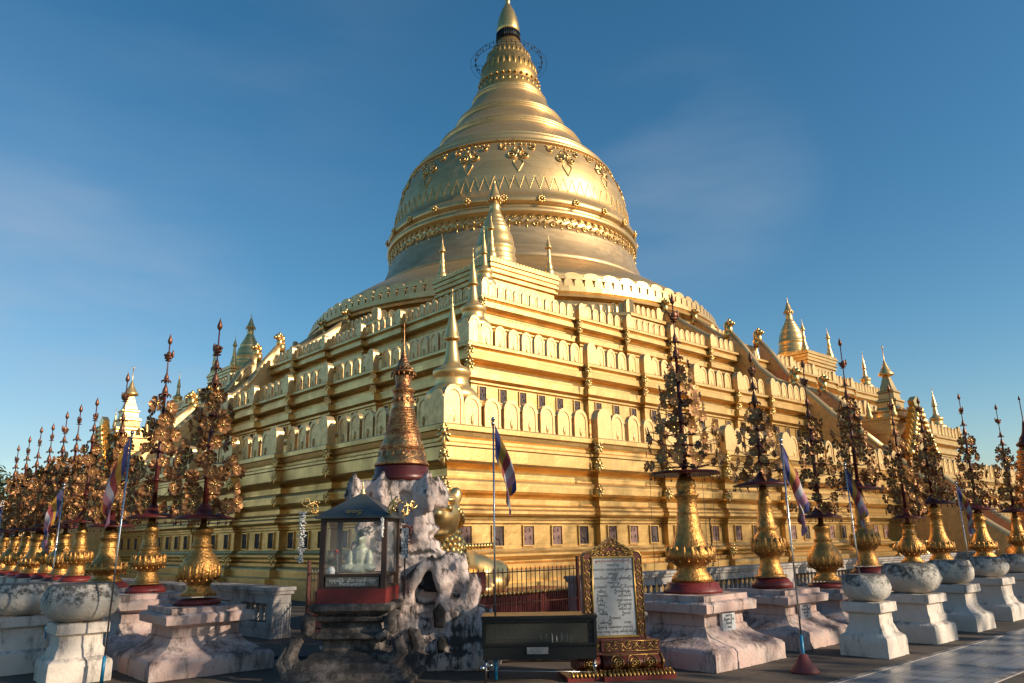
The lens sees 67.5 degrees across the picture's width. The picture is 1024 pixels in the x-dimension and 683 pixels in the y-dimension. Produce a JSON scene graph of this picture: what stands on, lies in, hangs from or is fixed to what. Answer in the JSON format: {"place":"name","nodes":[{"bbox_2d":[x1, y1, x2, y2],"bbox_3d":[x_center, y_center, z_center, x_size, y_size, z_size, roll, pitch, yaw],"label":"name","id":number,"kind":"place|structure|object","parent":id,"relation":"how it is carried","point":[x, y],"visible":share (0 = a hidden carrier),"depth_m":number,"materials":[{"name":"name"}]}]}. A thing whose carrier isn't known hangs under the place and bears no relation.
{"place":"outdoors","nodes":[
{"label":"outdoors","id":0,"kind":"place"},
{"bbox_2d":[0,502,4,525],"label":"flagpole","id":1,"kind":"object","parent":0,"point":[3,503],"visible":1,"depth_m":16.75,"materials":[{"name":"metal"}]},
{"bbox_2d":[0,446,26,571],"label":"metal tree","id":2,"kind":"object","parent":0,"point":[5,542],"visible":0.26,"depth_m":21.02,"materials":[{"name":"gold metal"}]},
{"bbox_2d":[0,436,36,575],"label":"metal tree","id":3,"kind":"object","parent":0,"point":[6,555],"visible":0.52,"depth_m":19.88,"materials":[{"name":"gold metal"}]},
{"bbox_2d":[58,398,109,582],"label":"metal tree","id":4,"kind":"object","parent":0,"point":[78,556],"visible":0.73,"depth_m":15.34,"materials":[{"name":"gold metal"}]},
{"bbox_2d":[274,652,312,658],"bbox_3d":[-3.062,4.596,11.227,0.700,0.043,0.440,-3,-15,8],"label":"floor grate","id":5,"kind":"object","parent":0,"point":[302,655],"visible":0.38,"depth_m":11.08,"materials":[{"name":"metal"}]},
{"bbox_2d":[0,581,1023,682],"bbox_3d":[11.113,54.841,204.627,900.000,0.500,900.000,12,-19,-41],"label":"ground","id":6,"kind":"structure","parent":0,"point":[831,663],"depth_m":9.66,"materials":[{"name":"grey tile"}]},
{"bbox_2d":[0,576,11,583],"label":"plinth","id":7,"kind":"structure","parent":6,"relation":"on","point":[2,579],"depth_m":18.25,"materials":[{"name":"grey stone"}]},
{"bbox_2d":[1,427,44,576],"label":"metal tree","id":8,"kind":"object","parent":7,"relation":"on","point":[24,547],"visible":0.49,"depth_m":18.96,"materials":[{"name":"gold metal"}]},
{"bbox_2d":[0,465,16,501],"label":"broadleaf tree","id":9,"kind":"object","parent":6,"relation":"on","point":[2,482],"visible":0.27,"depth_m":64.07,"materials":[{"name":"green plant"}]},
{"bbox_2d":[0,503,24,541],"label":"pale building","id":10,"kind":"structure","parent":6,"relation":"on","point":[3,533],"depth_m":48.78,"materials":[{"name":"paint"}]},
{"bbox_2d":[6,577,29,582],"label":"plinth","id":11,"kind":"structure","parent":6,"relation":"on","point":[11,580],"depth_m":17.42,"materials":[{"name":"grey stone"}]},
{"bbox_2d":[13,424,57,577],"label":"metal tree","id":12,"kind":"object","parent":11,"relation":"on","point":[29,564],"visible":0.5,"depth_m":18.00,"materials":[{"name":"gold metal"}]},
{"bbox_2d":[0,613,51,675],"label":"bowl pedestal","id":13,"kind":"object","parent":6,"relation":"on","point":[23,644],"visible":0.73,"depth_m":10.20,"materials":[{"name":"white stone"}]},
{"bbox_2d":[0,582,51,615],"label":"alms bowl","id":14,"kind":"object","parent":13,"relation":"on","point":[20,599],"visible":0.84,"depth_m":10.30,"materials":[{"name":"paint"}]},
{"bbox_2d":[17,579,41,582],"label":"plinth","id":15,"kind":"structure","parent":6,"relation":"on","point":[23,580],"depth_m":16.65,"materials":[{"name":"grey stone"}]},
{"bbox_2d":[26,412,80,578],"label":"metal tree","id":16,"kind":"object","parent":15,"relation":"on","point":[43,555],"visible":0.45,"depth_m":17.18,"materials":[{"name":"gold metal"}]},
{"bbox_2d":[29,580,57,581],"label":"plinth","id":17,"kind":"structure","parent":6,"relation":"on","point":[41,581],"depth_m":15.69,"materials":[{"name":"grey stone"}]},
{"bbox_2d":[37,404,93,580],"bbox_3d":[-9.560,3.190,16.559,1.066,3.760,1.121,12,-19,-41],"label":"metal tree","id":18,"kind":"object","parent":17,"relation":"on","point":[64,544],"visible":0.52,"depth_m":16.22,"materials":[{"name":"gold metal"}]},
{"bbox_2d":[41,483,65,639],"bbox_3d":[-7.670,3.684,12.630,0.250,2.668,0.117,4,-15,-19],"label":"flagpole","id":19,"kind":"object","parent":6,"relation":"on","point":[52,513],"visible":0.95,"depth_m":12.82,"materials":[{"name":"fabric"}]},
{"bbox_2d":[33,619,112,682],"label":"bowl pedestal","id":20,"kind":"object","parent":6,"relation":"on","point":[74,652],"visible":0.91,"depth_m":9.41,"materials":[{"name":"white stone"}]},
{"bbox_2d":[40,582,120,622],"bbox_3d":[-5.506,3.327,9.789,0.897,0.460,0.913,12,-19,-41],"label":"alms bowl","id":21,"kind":"object","parent":20,"relation":"on","point":[75,602],"visible":0.99,"depth_m":9.48,"materials":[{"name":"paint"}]},
{"bbox_2d":[46,587,127,645],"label":"plinth","id":22,"kind":"structure","parent":6,"relation":"on","point":[48,636],"depth_m":13.07,"materials":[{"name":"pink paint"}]},
{"bbox_2d":[78,372,141,587],"bbox_3d":[-7.329,2.501,14.250,1.046,3.960,1.126,12,-19,-41],"label":"metal tree","id":23,"kind":"object","parent":22,"relation":"on","point":[100,567],"visible":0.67,"depth_m":13.86,"materials":[{"name":"gold metal"}]},
{"bbox_2d":[14,571,203,597],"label":"wall","id":24,"kind":"structure","parent":6,"relation":"on","point":[175,586],"depth_m":16.89,"materials":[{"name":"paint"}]},
{"bbox_2d":[99,431,134,682],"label":"flagpole","id":25,"kind":"object","parent":6,"relation":"on","point":[117,473],"visible":1,"depth_m":9.70,"materials":[{"name":"fabric"}]},
{"bbox_2d":[103,590,191,657],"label":"plinth","id":26,"kind":"structure","parent":6,"relation":"on","point":[128,628],"depth_m":11.49,"materials":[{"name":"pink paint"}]},
{"bbox_2d":[112,335,189,593],"bbox_3d":[-5.830,1.916,12.672,1.095,4.250,1.005,-8,-16,25],"label":"metal tree","id":27,"kind":"object","parent":26,"relation":"on","point":[148,560],"visible":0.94,"depth_m":12.37,"materials":[{"name":"gold metal"}]},
{"bbox_2d":[112,601,273,682],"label":"plinth","id":28,"kind":"structure","parent":6,"relation":"on","point":[182,642],"depth_m":9.98,"materials":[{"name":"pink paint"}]},
{"bbox_2d":[164,318,245,605],"bbox_3d":[-4.350,1.618,11.024,1.086,4.110,1.012,12,-19,-41],"label":"metal tree","id":29,"kind":"object","parent":28,"relation":"on","point":[199,571],"visible":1,"depth_m":10.74,"materials":[{"name":"gold metal"}]},
{"bbox_2d":[204,582,296,639],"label":"wall","id":30,"kind":"structure","parent":6,"relation":"on","point":[274,623],"depth_m":13.76,"materials":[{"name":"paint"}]},
{"bbox_2d":[305,560,320,632],"bbox_3d":[-2.898,4.482,13.296,0.050,1.300,2.750,12,-19,-41],"label":"iron railing","id":31,"kind":"object","parent":6,"relation":"on","point":[309,576],"visible":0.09,"depth_m":14.22,"materials":[{"name":"red metal"}]},
{"bbox_2d":[274,482,425,682],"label":"glass shrine","id":32,"kind":"object","parent":6,"relation":"on","point":[357,614],"visible":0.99,"depth_m":9.25,"materials":[{"name":"paint"}]},
{"bbox_2d":[295,511,306,563],"bbox_3d":[-2.583,2.393,9.409,0.119,0.660,0.125,12,-19,-41],"label":"flower garland","id":33,"kind":"object","parent":32,"relation":"hanging from","point":[301,550],"visible":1,"depth_m":9.39,"materials":[{"name":"white plant"}]},
{"bbox_2d":[325,549,338,573],"bbox_3d":[-2.274,2.767,9.573,0.251,0.330,0.235,8,-17,-32],"label":"shrine bouquet","id":34,"kind":"object","parent":32,"relation":"on","point":[331,562],"visible":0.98,"depth_m":9.54,"materials":[{"name":"red plant"}]},
{"bbox_2d":[339,529,380,573],"bbox_3d":[-1.962,2.728,9.909,0.465,0.580,0.360,-2,-15,3],"label":"seated statue","id":35,"kind":"object","parent":32,"relation":"on","point":[359,558],"visible":0.9,"depth_m":9.82,"materials":[{"name":"white stone"}]},
{"bbox_2d":[380,516,383,536],"bbox_3d":[-1.595,2.277,9.425,0.055,0.260,0.051,12,-19,-41],"label":"flower garland","id":36,"kind":"object","parent":32,"relation":"hanging from","point":[382,524],"visible":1,"depth_m":9.41,"materials":[{"name":"white plant"}]},
{"bbox_2d":[401,528,411,598],"bbox_3d":[-1.363,2.858,9.887,0.134,0.880,0.030,-2,-15,3],"label":"lettered plate","id":37,"kind":"object","parent":32,"relation":"attached to","point":[404,543],"visible":1,"depth_m":9.93,"materials":[{"name":"metal"}]},
{"bbox_2d":[320,321,500,670],"bbox_3d":[-1.354,2.069,11.361,2.446,4.991,2.189,-2,-15,3],"label":"ruined stupa","id":38,"kind":"object","parent":6,"relation":"on","point":[443,609],"visible":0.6,"depth_m":10.49,"materials":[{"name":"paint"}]},
{"bbox_2d":[400,524,412,551],"bbox_3d":[-1.472,2.721,10.615,0.193,0.375,0.130,5,-16,-22],"label":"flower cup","id":39,"kind":"object","parent":38,"relation":"on","point":[408,526],"visible":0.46,"depth_m":10.62,"materials":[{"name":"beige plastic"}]},
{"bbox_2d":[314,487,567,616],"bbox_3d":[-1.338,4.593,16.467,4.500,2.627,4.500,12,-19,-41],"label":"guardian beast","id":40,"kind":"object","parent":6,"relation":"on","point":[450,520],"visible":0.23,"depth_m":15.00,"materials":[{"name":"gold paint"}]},
{"bbox_2d":[491,417,516,681],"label":"flagpole","id":41,"kind":"object","parent":6,"relation":"on","point":[502,457],"visible":0.98,"depth_m":9.60,"materials":[{"name":"fabric"}]},
{"bbox_2d":[0,0,1015,601],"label":"pagoda","id":42,"kind":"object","parent":6,"relation":"on","point":[568,360],"visible":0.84,"depth_m":32.24,"materials":[{"name":"gold metal"}]},
{"bbox_2d":[83,367,149,472],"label":"gate shrine","id":43,"kind":"object","parent":42,"relation":"on","point":[131,424],"visible":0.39,"depth_m":40.68,"materials":[{"name":"gold metal"}]},
{"bbox_2d":[172,376,182,401],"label":"corner finial","id":44,"kind":"object","parent":42,"relation":"on","point":[177,397],"visible":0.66,"depth_m":59.69,"materials":[{"name":"gold metal"}]},
{"bbox_2d":[210,353,215,372],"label":"corner pinnacle","id":45,"kind":"object","parent":42,"relation":"on","point":[213,362],"visible":0.37,"depth_m":62.16,"materials":[{"name":"gold metal"}]},
{"bbox_2d":[230,336,236,364],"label":"corner pinnacle","id":46,"kind":"object","parent":42,"relation":"on","point":[233,361],"visible":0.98,"depth_m":59.26,"materials":[{"name":"gold metal"}]},
{"bbox_2d":[236,315,258,367],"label":"corner stupa","id":47,"kind":"object","parent":42,"relation":"on","point":[245,354],"visible":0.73,"depth_m":61.66,"materials":[{"name":"gold metal"}]},
{"bbox_2d":[437,236,446,277],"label":"corner pinnacle","id":48,"kind":"object","parent":42,"relation":"on","point":[442,269],"visible":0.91,"depth_m":40.62,"materials":[{"name":"gold metal"}]},
{"bbox_2d":[426,288,477,397],"bbox_3d":[-1.648,0.441,21.075,1.440,4.050,1.440,12,-19,-41],"label":"corner finial","id":49,"kind":"object","parent":42,"relation":"on","point":[451,370],"visible":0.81,"depth_m":20.68,"materials":[{"name":"gold metal"}]},
{"bbox_2d":[457,248,490,325],"bbox_3d":[-1.401,-1.575,27.654,1.280,3.950,1.280,12,-19,-41],"label":"corner finial","id":50,"kind":"object","parent":42,"relation":"on","point":[472,306],"visible":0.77,"depth_m":27.31,"materials":[{"name":"gold metal"}]},
{"bbox_2d":[476,226,495,284],"bbox_3d":[-1.201,-3.373,33.081,1.040,3.550,1.040,12,-19,-41],"label":"corner finial","id":51,"kind":"object","parent":42,"relation":"on","point":[483,270],"visible":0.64,"depth_m":32.79,"materials":[{"name":"gold metal"}]},
{"bbox_2d":[487,217,496,257],"bbox_3d":[-1.028,-5.175,37.926,0.600,2.626,0.585,12,-19,-41],"label":"corner pinnacle","id":52,"kind":"object","parent":42,"relation":"on","point":[491,249],"visible":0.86,"depth_m":37.74,"materials":[{"name":"gold metal"}]},
{"bbox_2d":[474,175,516,263],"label":"corner stupa","id":53,"kind":"object","parent":42,"relation":"on","point":[505,248],"visible":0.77,"depth_m":40.28,"materials":[{"name":"gold metal"}]},
{"bbox_2d":[545,236,554,274],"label":"corner pinnacle","id":54,"kind":"object","parent":42,"relation":"on","point":[549,266],"visible":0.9,"depth_m":40.35,"materials":[{"name":"gold metal"}]},
{"bbox_2d":[777,301,801,354],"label":"corner stupa","id":55,"kind":"object","parent":42,"relation":"on","point":[790,338],"visible":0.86,"depth_m":59.90,"materials":[{"name":"gold metal"}]},
{"bbox_2d":[800,319,808,349],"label":"corner pinnacle","id":56,"kind":"object","parent":42,"relation":"on","point":[804,346],"visible":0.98,"depth_m":57.43,"materials":[{"name":"gold metal"}]},
{"bbox_2d":[825,332,833,356],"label":"corner pinnacle","id":57,"kind":"object","parent":42,"relation":"on","point":[829,352],"visible":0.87,"depth_m":60.07,"materials":[{"name":"gold metal"}]},
{"bbox_2d":[860,355,873,386],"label":"corner finial","id":58,"kind":"object","parent":42,"relation":"on","point":[865,379],"visible":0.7,"depth_m":57.16,"materials":[{"name":"gold metal"}]},
{"bbox_2d":[861,346,941,465],"bbox_3d":[19.718,3.432,39.372,4.340,6.750,2.465,12,-19,-41],"label":"gate shrine","id":59,"kind":"object","parent":42,"relation":"on","point":[876,423],"visible":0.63,"depth_m":38.42,"materials":[{"name":"gold metal"}]},
{"bbox_2d":[929,387,946,426],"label":"corner finial","id":60,"kind":"object","parent":42,"relation":"on","point":[936,418],"visible":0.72,"depth_m":55.67,"materials":[{"name":"gold metal"}]},
{"bbox_2d":[468,556,580,612],"bbox_3d":[-0.201,4.569,13.767,4.100,1.280,0.050,12,-19,-41],"label":"iron railing","id":61,"kind":"object","parent":6,"relation":"on","point":[578,603],"visible":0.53,"depth_m":14.43,"materials":[{"name":"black metal"}]},
{"bbox_2d":[471,572,485,598],"bbox_3d":[-0.727,4.229,13.259,0.720,0.440,0.042,12,-19,-41],"label":"fence sign","id":62,"kind":"object","parent":61,"relation":"attached to","point":[481,578],"visible":0.32,"depth_m":13.45,"materials":[{"name":"red metal"}]},
{"bbox_2d":[501,659,568,661],"bbox_3d":[0.426,4.242,10.382,1.535,0.178,0.297,-1,-15,1],"label":"rail","id":63,"kind":"object","parent":6,"relation":"on","point":[532,660],"visible":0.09,"depth_m":10.37,"materials":[{"name":"metal"}]},
{"bbox_2d":[479,611,596,682],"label":"candle cabinet","id":64,"kind":"object","parent":6,"relation":"on","point":[534,635],"visible":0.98,"depth_m":9.04,"materials":[{"name":"black metal"}]},
{"bbox_2d":[558,537,676,682],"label":"inscription tablet","id":65,"kind":"object","parent":6,"relation":"on","point":[612,596],"visible":1,"depth_m":9.31,"materials":[{"name":"gold metal"}]},
{"bbox_2d":[644,591,785,673],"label":"plinth","id":66,"kind":"structure","parent":6,"relation":"on","point":[712,633],"depth_m":9.98,"materials":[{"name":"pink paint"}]},
{"bbox_2d":[643,292,724,594],"bbox_3d":[2.493,1.411,11.131,1.181,4.480,1.267,12,-19,-41],"label":"metal tree","id":67,"kind":"object","parent":66,"relation":"on","point":[690,551],"visible":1,"depth_m":10.80,"materials":[{"name":"gold metal"}]},
{"bbox_2d":[564,550,994,614],"bbox_3d":[10.450,7.104,23.434,24.850,0.880,0.480,12,-19,-41],"label":"fence","id":68,"kind":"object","parent":6,"relation":"on","point":[735,573],"depth_m":19.33,"materials":[{"name":"paint"}]},
{"bbox_2d":[893,541,902,555],"bbox_3d":[13.020,6.989,25.866,0.300,0.480,0.300,12,-19,-41],"label":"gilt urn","id":69,"kind":"object","parent":68,"relation":"on","point":[895,546],"visible":0.59,"depth_m":25.82,"materials":[{"name":"gold metal"}]},
{"bbox_2d":[726,586,847,651],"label":"plinth","id":70,"kind":"structure","parent":6,"relation":"on","point":[774,613],"depth_m":11.60,"materials":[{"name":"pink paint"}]},
{"bbox_2d":[729,351,798,588],"bbox_3d":[4.086,2.040,12.684,1.070,3.890,1.087,12,-19,-41],"label":"metal tree","id":71,"kind":"object","parent":70,"relation":"on","point":[768,545],"visible":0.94,"depth_m":12.43,"materials":[{"name":"gold metal"}]},
{"bbox_2d":[778,438,819,674],"bbox_3d":[3.544,2.628,9.616,0.404,2.828,0.360,12,-19,-41],"label":"flagpole","id":72,"kind":"object","parent":6,"relation":"on","point":[803,665],"visible":1,"depth_m":9.72,"materials":[{"name":"fabric"}]},
{"bbox_2d":[816,588,851,624],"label":"plinth","id":73,"kind":"structure","parent":6,"relation":"on","point":[830,608],"depth_m":13.35,"materials":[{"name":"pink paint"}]},
{"bbox_2d":[789,360,853,588],"bbox_3d":[5.769,2.400,14.481,1.033,4.280,1.011,-1,-15,0],"label":"metal tree","id":74,"kind":"object","parent":73,"relation":"on","point":[825,559],"visible":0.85,"depth_m":14.09,"materials":[{"name":"gold metal"}]},
{"bbox_2d":[843,463,867,572],"bbox_3d":[5.747,3.385,12.557,0.301,2.768,0.135,-4,-15,13],"label":"flagpole","id":75,"kind":"object","parent":6,"relation":"on","point":[855,493],"visible":0.93,"depth_m":12.72,"materials":[{"name":"fabric"}]},
{"bbox_2d":[826,575,893,591],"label":"plinth","id":76,"kind":"structure","parent":6,"relation":"on","point":[840,576],"depth_m":14.98,"materials":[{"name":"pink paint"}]},
{"bbox_2d":[830,338,885,573],"bbox_3d":[6.950,2.249,15.667,1.085,4.850,0.969,12,-19,-41],"label":"metal tree","id":77,"kind":"object","parent":76,"relation":"on","point":[868,543],"visible":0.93,"depth_m":15.41,"materials":[{"name":"gold metal"}]},
{"bbox_2d":[839,600,908,659],"bbox_3d":[4.976,3.959,10.607,0.671,0.711,0.674,12,-19,-41],"label":"bowl pedestal","id":78,"kind":"object","parent":6,"relation":"on","point":[871,630],"visible":0.97,"depth_m":10.42,"materials":[{"name":"white stone"}]},
{"bbox_2d":[841,573,891,601],"bbox_3d":[4.963,3.446,10.733,0.637,0.360,0.633,12,-19,-41],"label":"alms bowl","id":79,"kind":"object","parent":78,"relation":"on","point":[868,587],"visible":1,"depth_m":10.53,"materials":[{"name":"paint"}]},
{"bbox_2d":[884,592,958,644],"bbox_3d":[6.313,4.291,11.970,0.851,0.715,0.851,12,-19,-40],"label":"bowl pedestal","id":80,"kind":"object","parent":6,"relation":"on","point":[921,618],"visible":0.69,"depth_m":11.68,"materials":[{"name":"white stone"}]},
{"bbox_2d":[880,562,942,593],"bbox_3d":[6.293,3.734,12.109,0.903,0.450,0.871,12,-19,-41],"label":"alms bowl","id":81,"kind":"object","parent":80,"relation":"on","point":[914,577],"visible":0.9,"depth_m":11.81,"materials":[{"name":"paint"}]},
{"bbox_2d":[829,628,1023,682],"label":"walkway kerb","id":82,"kind":"structure","parent":6,"relation":"on","point":[1005,676],"depth_m":9.35,"materials":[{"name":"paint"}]},
{"bbox_2d":[841,630,1023,682],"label":"tiled walkway","id":83,"kind":"structure","parent":6,"relation":"on","point":[983,661],"depth_m":9.47,"materials":[{"name":"tile"}]},
{"bbox_2d":[933,583,995,631],"bbox_3d":[7.731,4.605,13.349,0.890,0.749,0.889,12,-19,-40],"label":"bowl pedestal","id":84,"kind":"object","parent":6,"relation":"on","point":[964,610],"visible":0.59,"depth_m":13.05,"materials":[{"name":"white stone"}]},
{"bbox_2d":[928,559,974,583],"bbox_3d":[7.715,4.052,13.487,0.740,0.400,0.728,12,-19,-41],"label":"alms bowl","id":85,"kind":"object","parent":84,"relation":"on","point":[954,571],"visible":0.81,"depth_m":13.22,"materials":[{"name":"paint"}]},
{"bbox_2d":[954,482,975,556],"bbox_3d":[9.483,4.238,15.847,0.269,2.648,0.126,-2,-15,5],"label":"flagpole","id":86,"kind":"object","parent":6,"relation":"on","point":[963,502],"visible":0.96,"depth_m":16.00,"materials":[{"name":"fabric"}]},
{"bbox_2d":[968,576,1023,621],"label":"bowl pedestal","id":87,"kind":"object","parent":6,"relation":"on","point":[996,597],"visible":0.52,"depth_m":14.50,"materials":[{"name":"white stone"}]},
{"bbox_2d":[965,556,1009,576],"bbox_3d":[9.249,4.397,14.957,0.761,0.380,0.781,12,-19,-41],"label":"alms bowl","id":88,"kind":"object","parent":87,"relation":"on","point":[990,566],"visible":0.89,"depth_m":14.69,"materials":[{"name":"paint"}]},
{"bbox_2d":[1004,572,1023,602],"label":"bowl pedestal","id":89,"kind":"object","parent":6,"relation":"on","point":[1018,589],"visible":0.23,"depth_m":16.00,"materials":[{"name":"white stone"}]},
{"bbox_2d":[1000,554,1023,572],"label":"alms bowl","id":90,"kind":"object","parent":89,"relation":"on","point":[1015,562],"visible":0.81,"depth_m":16.10,"materials":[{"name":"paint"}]},
{"bbox_2d":[1005,396,1023,553],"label":"tree","id":91,"kind":"object","parent":6,"relation":"on","point":[1019,462],"visible":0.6,"depth_m":28.91,"materials":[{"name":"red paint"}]},
{"bbox_2d":[0,0,1023,502],"label":"sky","id":92,"kind":"structure","parent":0,"point":[175,168],"materials":[{"name":"blue"}]},
{"bbox_2d":[880,385,927,561],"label":"metal tree","id":93,"kind":"object","parent":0,"point":[911,547],"visible":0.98,"depth_m":16.76,"materials":[{"name":"gold metal"}]},
{"bbox_2d":[908,397,956,562],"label":"metal tree","id":94,"kind":"object","parent":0,"point":[939,545],"visible":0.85,"depth_m":17.83,"materials":[{"name":"gold metal"}]},
{"bbox_2d":[951,394,999,555],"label":"metal tree","id":95,"kind":"object","parent":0,"point":[982,543],"visible":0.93,"depth_m":19.72,"materials":[{"name":"gold metal"}]},
{"bbox_2d":[993,404,1023,553],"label":"metal tree","id":96,"kind":"object","parent":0,"point":[1015,538],"visible":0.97,"depth_m":21.77,"materials":[{"name":"gold metal"}]}
]}

